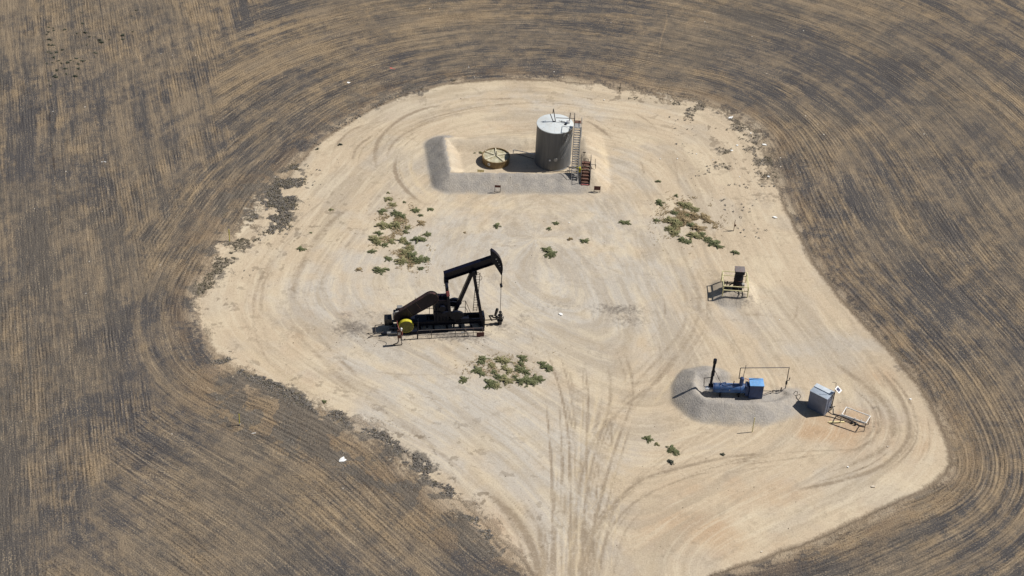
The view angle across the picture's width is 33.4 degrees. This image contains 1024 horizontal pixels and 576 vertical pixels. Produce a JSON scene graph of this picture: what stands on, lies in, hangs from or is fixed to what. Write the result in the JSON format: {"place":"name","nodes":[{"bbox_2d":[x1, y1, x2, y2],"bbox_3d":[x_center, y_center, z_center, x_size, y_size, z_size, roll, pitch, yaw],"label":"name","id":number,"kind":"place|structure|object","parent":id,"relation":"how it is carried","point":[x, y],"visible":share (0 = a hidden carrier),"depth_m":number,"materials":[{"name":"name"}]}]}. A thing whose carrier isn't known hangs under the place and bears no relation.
{"place":"outdoors","nodes":[
{"label":"outdoors","id":0,"kind":"place"},
{"bbox_2d":[0,0,1023,575],"bbox_3d":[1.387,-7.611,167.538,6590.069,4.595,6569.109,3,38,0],"label":"ground","id":1,"kind":"structure","parent":0,"point":[886,246],"depth_m":157.55,"materials":[{"name":"soil"}]},
{"bbox_2d":[210,80,504,557],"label":"dead brush","id":2,"kind":"object","parent":1,"relation":"on","point":[296,397],"visible":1,"depth_m":143.41,"materials":[{"name":"brown plant"}]},
{"bbox_2d":[368,235,383,243],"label":"weed","id":3,"kind":"object","parent":1,"relation":"on","point":[374,238],"visible":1,"depth_m":162.67,"materials":[{"name":"green plant"}]},
{"bbox_2d":[373,231,383,236],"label":"weed","id":4,"kind":"object","parent":1,"relation":"on","point":[378,232],"visible":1,"depth_m":163.54,"materials":[{"name":"green plant"}]},
{"bbox_2d":[373,266,386,274],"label":"weed","id":5,"kind":"object","parent":1,"relation":"on","point":[379,269],"visible":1,"depth_m":158.75,"materials":[{"name":"green plant"}]},
{"bbox_2d":[374,221,388,229],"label":"weed","id":6,"kind":"object","parent":1,"relation":"on","point":[382,224],"visible":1,"depth_m":164.44,"materials":[{"name":"green plant"}]},
{"bbox_2d":[377,208,387,215],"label":"weed","id":7,"kind":"object","parent":1,"relation":"on","point":[382,210],"visible":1,"depth_m":166.43,"materials":[{"name":"green plant"}]},
{"bbox_2d":[390,209,401,215],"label":"weed","id":8,"kind":"object","parent":1,"relation":"on","point":[396,212],"visible":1,"depth_m":166.19,"materials":[{"name":"green plant"}]},
{"bbox_2d":[391,221,403,228],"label":"weed","id":9,"kind":"object","parent":1,"relation":"on","point":[396,224],"visible":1,"depth_m":164.62,"materials":[{"name":"green plant"}]},
{"bbox_2d":[393,323,402,345],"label":"control stand","id":10,"kind":"object","parent":1,"relation":"on","point":[399,333],"visible":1,"depth_m":149.78,"materials":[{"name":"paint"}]},
{"bbox_2d":[395,236,406,243],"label":"weed","id":11,"kind":"object","parent":1,"relation":"on","point":[402,240],"visible":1,"depth_m":162.71,"materials":[{"name":"green plant"}]},
{"bbox_2d":[395,213,406,218],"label":"weed","id":12,"kind":"object","parent":1,"relation":"on","point":[403,216],"visible":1,"depth_m":165.86,"materials":[{"name":"green plant"}]},
{"bbox_2d":[393,255,409,264],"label":"weed","id":13,"kind":"object","parent":1,"relation":"on","point":[399,260],"visible":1,"depth_m":160.04,"materials":[{"name":"green plant"}]},
{"bbox_2d":[397,248,411,255],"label":"weed","id":14,"kind":"object","parent":1,"relation":"on","point":[405,251],"visible":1,"depth_m":161.19,"materials":[{"name":"green plant"}]},
{"bbox_2d":[403,245,413,250],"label":"weed","id":15,"kind":"object","parent":1,"relation":"on","point":[409,247],"visible":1,"depth_m":161.78,"materials":[{"name":"green plant"}]},
{"bbox_2d":[405,251,417,259],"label":"weed","id":16,"kind":"object","parent":1,"relation":"on","point":[410,254],"visible":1,"depth_m":160.79,"materials":[{"name":"green plant"}]},
{"bbox_2d":[410,207,420,212],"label":"weed","id":17,"kind":"object","parent":1,"relation":"on","point":[415,210],"visible":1,"depth_m":166.76,"materials":[{"name":"green plant"}]},
{"bbox_2d":[410,255,425,263],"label":"weed","id":18,"kind":"object","parent":1,"relation":"on","point":[420,258],"visible":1,"depth_m":160.31,"materials":[{"name":"green plant"}]},
{"bbox_2d":[411,235,426,243],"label":"weed","id":19,"kind":"object","parent":1,"relation":"on","point":[418,238],"visible":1,"depth_m":162.91,"materials":[{"name":"green plant"}]},
{"bbox_2d":[417,220,425,225],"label":"weed","id":20,"kind":"object","parent":1,"relation":"on","point":[420,222],"visible":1,"depth_m":165.19,"materials":[{"name":"green plant"}]},
{"bbox_2d":[368,248,502,338],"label":"pumpjack","id":21,"kind":"object","parent":1,"relation":"on","point":[406,318],"visible":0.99,"depth_m":150.79,"materials":[{"name":"black paint"}]},
{"bbox_2d":[459,376,468,383],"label":"weed","id":22,"kind":"object","parent":1,"relation":"on","point":[463,379],"visible":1,"depth_m":146.98,"materials":[{"name":"green plant"}]},
{"bbox_2d":[471,365,481,373],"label":"weed","id":23,"kind":"object","parent":1,"relation":"on","point":[477,369],"visible":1,"depth_m":148.00,"materials":[{"name":"green plant"}]},
{"bbox_2d":[187,70,780,556],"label":"dry scrub","id":24,"kind":"object","parent":1,"relation":"on","point":[291,166],"visible":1,"depth_m":163.13,"materials":[{"name":"brown plant"}]},
{"bbox_2d":[479,355,489,362],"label":"weed","id":25,"kind":"object","parent":1,"relation":"on","point":[482,358],"visible":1,"depth_m":149.31,"materials":[{"name":"green plant"}]},
{"bbox_2d":[484,378,497,389],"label":"weed","id":26,"kind":"object","parent":1,"relation":"on","point":[490,382],"visible":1,"depth_m":146.65,"materials":[{"name":"green plant"}]},
{"bbox_2d":[485,308,503,326],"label":"wellhead","id":27,"kind":"object","parent":1,"relation":"on","point":[499,318],"visible":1,"depth_m":152.90,"materials":[{"name":"paint"}]},
{"bbox_2d":[482,148,509,168],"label":"pit tank","id":28,"kind":"object","parent":1,"relation":"on","point":[495,158],"visible":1,"depth_m":173.74,"materials":[{"name":"beige metal"}]},
{"bbox_2d":[492,374,504,381],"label":"weed","id":29,"kind":"object","parent":1,"relation":"on","point":[499,376],"visible":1,"depth_m":147.45,"materials":[{"name":"green plant"}]},
{"bbox_2d":[493,355,505,362],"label":"weed","id":30,"kind":"object","parent":1,"relation":"on","point":[500,359],"visible":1,"depth_m":149.33,"materials":[{"name":"green plant"}]},
{"bbox_2d":[498,373,515,385],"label":"weed","id":31,"kind":"object","parent":1,"relation":"on","point":[507,380],"visible":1,"depth_m":147.08,"materials":[{"name":"green plant"}]},
{"bbox_2d":[502,358,513,364],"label":"weed","id":32,"kind":"object","parent":1,"relation":"on","point":[506,360],"visible":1,"depth_m":149.15,"materials":[{"name":"green plant"}]},
{"bbox_2d":[241,102,774,503],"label":"sparse tufts","id":33,"kind":"object","parent":1,"relation":"on","point":[676,144],"visible":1,"depth_m":173.25,"materials":[{"name":"brown plant"}]},
{"bbox_2d":[505,367,513,374],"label":"weed","id":34,"kind":"object","parent":1,"relation":"on","point":[510,370],"visible":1,"depth_m":148.12,"materials":[{"name":"green plant"}]},
{"bbox_2d":[514,365,525,372],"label":"weed","id":35,"kind":"object","parent":1,"relation":"on","point":[519,369],"visible":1,"depth_m":148.41,"materials":[{"name":"green plant"}]},
{"bbox_2d":[514,374,529,385],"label":"weed","id":36,"kind":"object","parent":1,"relation":"on","point":[522,380],"visible":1,"depth_m":147.14,"materials":[{"name":"green plant"}]},
{"bbox_2d":[517,355,527,361],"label":"weed","id":37,"kind":"object","parent":1,"relation":"on","point":[522,358],"visible":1,"depth_m":149.59,"materials":[{"name":"green plant"}]},
{"bbox_2d":[513,149,534,158],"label":"overflow pipe","id":38,"kind":"object","parent":1,"relation":"on","point":[523,151],"visible":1,"depth_m":175.20,"materials":[{"name":"grey metal"}]},
{"bbox_2d":[522,369,530,374],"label":"weed","id":39,"kind":"object","parent":1,"relation":"on","point":[524,371],"visible":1,"depth_m":148.10,"materials":[{"name":"green plant"}]},
{"bbox_2d":[524,377,540,386],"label":"weed","id":40,"kind":"object","parent":1,"relation":"on","point":[531,380],"visible":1,"depth_m":147.04,"materials":[{"name":"green plant"}]},
{"bbox_2d":[530,373,542,381],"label":"weed","id":41,"kind":"object","parent":1,"relation":"on","point":[536,377],"visible":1,"depth_m":147.55,"materials":[{"name":"green plant"}]},
{"bbox_2d":[355,191,727,387],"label":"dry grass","id":42,"kind":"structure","parent":1,"relation":"on","point":[682,214],"depth_m":165.11,"materials":[{"name":"green plant"}]},
{"bbox_2d":[537,361,546,367],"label":"weed","id":43,"kind":"object","parent":1,"relation":"on","point":[542,364],"visible":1,"depth_m":149.11,"materials":[{"name":"green plant"}]},
{"bbox_2d":[540,363,552,371],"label":"weed","id":44,"kind":"object","parent":1,"relation":"on","point":[548,366],"visible":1,"depth_m":148.68,"materials":[{"name":"green plant"}]},
{"bbox_2d":[541,246,551,251],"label":"weed","id":45,"kind":"object","parent":1,"relation":"on","point":[549,248],"visible":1,"depth_m":162.62,"materials":[{"name":"green plant"}]},
{"bbox_2d":[543,249,557,258],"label":"weed","id":46,"kind":"object","parent":1,"relation":"on","point":[551,253],"visible":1,"depth_m":161.93,"materials":[{"name":"green plant"}]},
{"bbox_2d":[534,109,573,170],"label":"storage tank","id":47,"kind":"object","parent":1,"relation":"on","point":[554,133],"visible":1,"depth_m":172.19,"materials":[{"name":"metal"}]},
{"bbox_2d":[251,98,893,546],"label":"loose stones","id":48,"kind":"object","parent":1,"relation":"on","point":[467,338],"visible":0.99,"depth_m":151.32,"materials":[{"name":"beige stone"}]},
{"bbox_2d":[571,113,581,179],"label":"ladder","id":49,"kind":"object","parent":1,"relation":"on","point":[577,124],"visible":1,"depth_m":170.74,"materials":[{"name":"metal"}]},
{"bbox_2d":[579,238,589,243],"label":"weed","id":50,"kind":"object","parent":1,"relation":"on","point":[586,240],"visible":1,"depth_m":163.96,"materials":[{"name":"green plant"}]},
{"bbox_2d":[580,156,590,184],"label":"berm steps","id":51,"kind":"structure","parent":1,"relation":"on","point":[584,165],"depth_m":171.13,"materials":[{"name":"metal"}]},
{"bbox_2d":[642,435,653,442],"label":"weed","id":52,"kind":"object","parent":1,"relation":"on","point":[648,438],"visible":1,"depth_m":142.15,"materials":[{"name":"green plant"}]},
{"bbox_2d":[655,199,665,205],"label":"weed","id":53,"kind":"object","parent":1,"relation":"on","point":[659,201],"visible":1,"depth_m":169.67,"materials":[{"name":"green plant"}]},
{"bbox_2d":[662,215,675,222],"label":"weed","id":54,"kind":"object","parent":1,"relation":"on","point":[668,218],"visible":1,"depth_m":167.38,"materials":[{"name":"green plant"}]},
{"bbox_2d":[665,225,675,231],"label":"weed","id":55,"kind":"object","parent":1,"relation":"on","point":[669,228],"visible":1,"depth_m":166.13,"materials":[{"name":"green plant"}]},
{"bbox_2d":[666,444,674,452],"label":"weed","id":56,"kind":"object","parent":1,"relation":"on","point":[671,447],"visible":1,"depth_m":141.18,"materials":[{"name":"green plant"}]},
{"bbox_2d":[669,230,679,236],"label":"weed","id":57,"kind":"object","parent":1,"relation":"on","point":[675,232],"visible":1,"depth_m":165.62,"materials":[{"name":"green plant"}]},
{"bbox_2d":[669,448,679,456],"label":"weed","id":58,"kind":"object","parent":1,"relation":"on","point":[675,451],"visible":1,"depth_m":140.95,"materials":[{"name":"green plant"}]},
{"bbox_2d":[668,219,682,228],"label":"weed","id":59,"kind":"object","parent":1,"relation":"on","point":[675,224],"visible":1,"depth_m":166.69,"materials":[{"name":"green plant"}]},
{"bbox_2d":[678,236,685,242],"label":"weed","id":60,"kind":"object","parent":1,"relation":"on","point":[682,239],"visible":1,"depth_m":164.84,"materials":[{"name":"green plant"}]},
{"bbox_2d":[679,217,693,224],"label":"weed","id":61,"kind":"object","parent":1,"relation":"on","point":[688,219],"visible":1,"depth_m":167.37,"materials":[{"name":"green plant"}]},
{"bbox_2d":[683,201,693,209],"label":"weed","id":62,"kind":"object","parent":1,"relation":"on","point":[688,205],"visible":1,"depth_m":169.31,"materials":[{"name":"green plant"}]},
{"bbox_2d":[685,231,702,239],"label":"weed","id":63,"kind":"object","parent":1,"relation":"on","point":[696,235],"visible":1,"depth_m":165.39,"materials":[{"name":"green plant"}]},
{"bbox_2d":[691,222,706,232],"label":"weed","id":64,"kind":"object","parent":1,"relation":"on","point":[695,226],"visible":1,"depth_m":166.41,"materials":[{"name":"green plant"}]},
{"bbox_2d":[702,236,712,241],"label":"weed","id":65,"kind":"object","parent":1,"relation":"on","point":[707,238],"visible":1,"depth_m":165.11,"materials":[{"name":"green plant"}]},
{"bbox_2d":[702,216,713,222],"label":"weed","id":66,"kind":"object","parent":1,"relation":"on","point":[707,219],"visible":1,"depth_m":167.53,"materials":[{"name":"green plant"}]},
{"bbox_2d":[707,239,720,247],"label":"weed","id":67,"kind":"object","parent":1,"relation":"on","point":[714,242],"visible":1,"depth_m":164.55,"materials":[{"name":"green plant"}]},
{"bbox_2d":[724,266,744,294],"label":"vertical separator","id":68,"kind":"object","parent":1,"relation":"on","point":[739,275],"visible":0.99,"depth_m":157.15,"materials":[{"name":"black paint"}]},
{"bbox_2d":[721,271,748,297],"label":"guard rail","id":69,"kind":"object","parent":1,"relation":"on","point":[722,280],"visible":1,"depth_m":157.33,"materials":[{"name":"beige metal"}]},
{"bbox_2d":[704,358,789,398],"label":"line heater","id":70,"kind":"object","parent":1,"relation":"on","point":[752,388],"visible":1,"depth_m":145.89,"materials":[{"name":"blue paint"}]},
{"bbox_2d":[807,383,834,415],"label":"meter shed","id":71,"kind":"structure","parent":1,"relation":"on","point":[821,397],"depth_m":145.14,"materials":[{"name":"grey metal"}]},
{"bbox_2d":[826,396,832,412],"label":"side door","id":72,"kind":"structure","parent":71,"relation":"in","point":[830,400],"depth_m":145.25,"materials":[{"name":"grey metal"}]},
{"bbox_2d":[828,421,843,422],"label":"plank","id":73,"kind":"object","parent":1,"relation":"on","point":[835,422],"visible":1,"depth_m":144.79,"materials":[{"name":"yellow wood"}]},
{"bbox_2d":[831,382,841,409],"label":"solar panel post","id":74,"kind":"object","parent":1,"relation":"on","point":[838,389],"visible":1,"depth_m":144.61,"materials":[{"name":"paint"}]},
{"bbox_2d":[825,404,864,426],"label":"meter run","id":75,"kind":"object","parent":1,"relation":"on","point":[854,422],"visible":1,"depth_m":145.01,"materials":[{"name":"paint"}]},
{"bbox_2d":[839,407,870,430],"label":"pipe rack","id":76,"kind":"object","parent":1,"relation":"on","point":[851,418],"visible":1,"depth_m":144.09,"materials":[{"name":"metal"}]}
]}

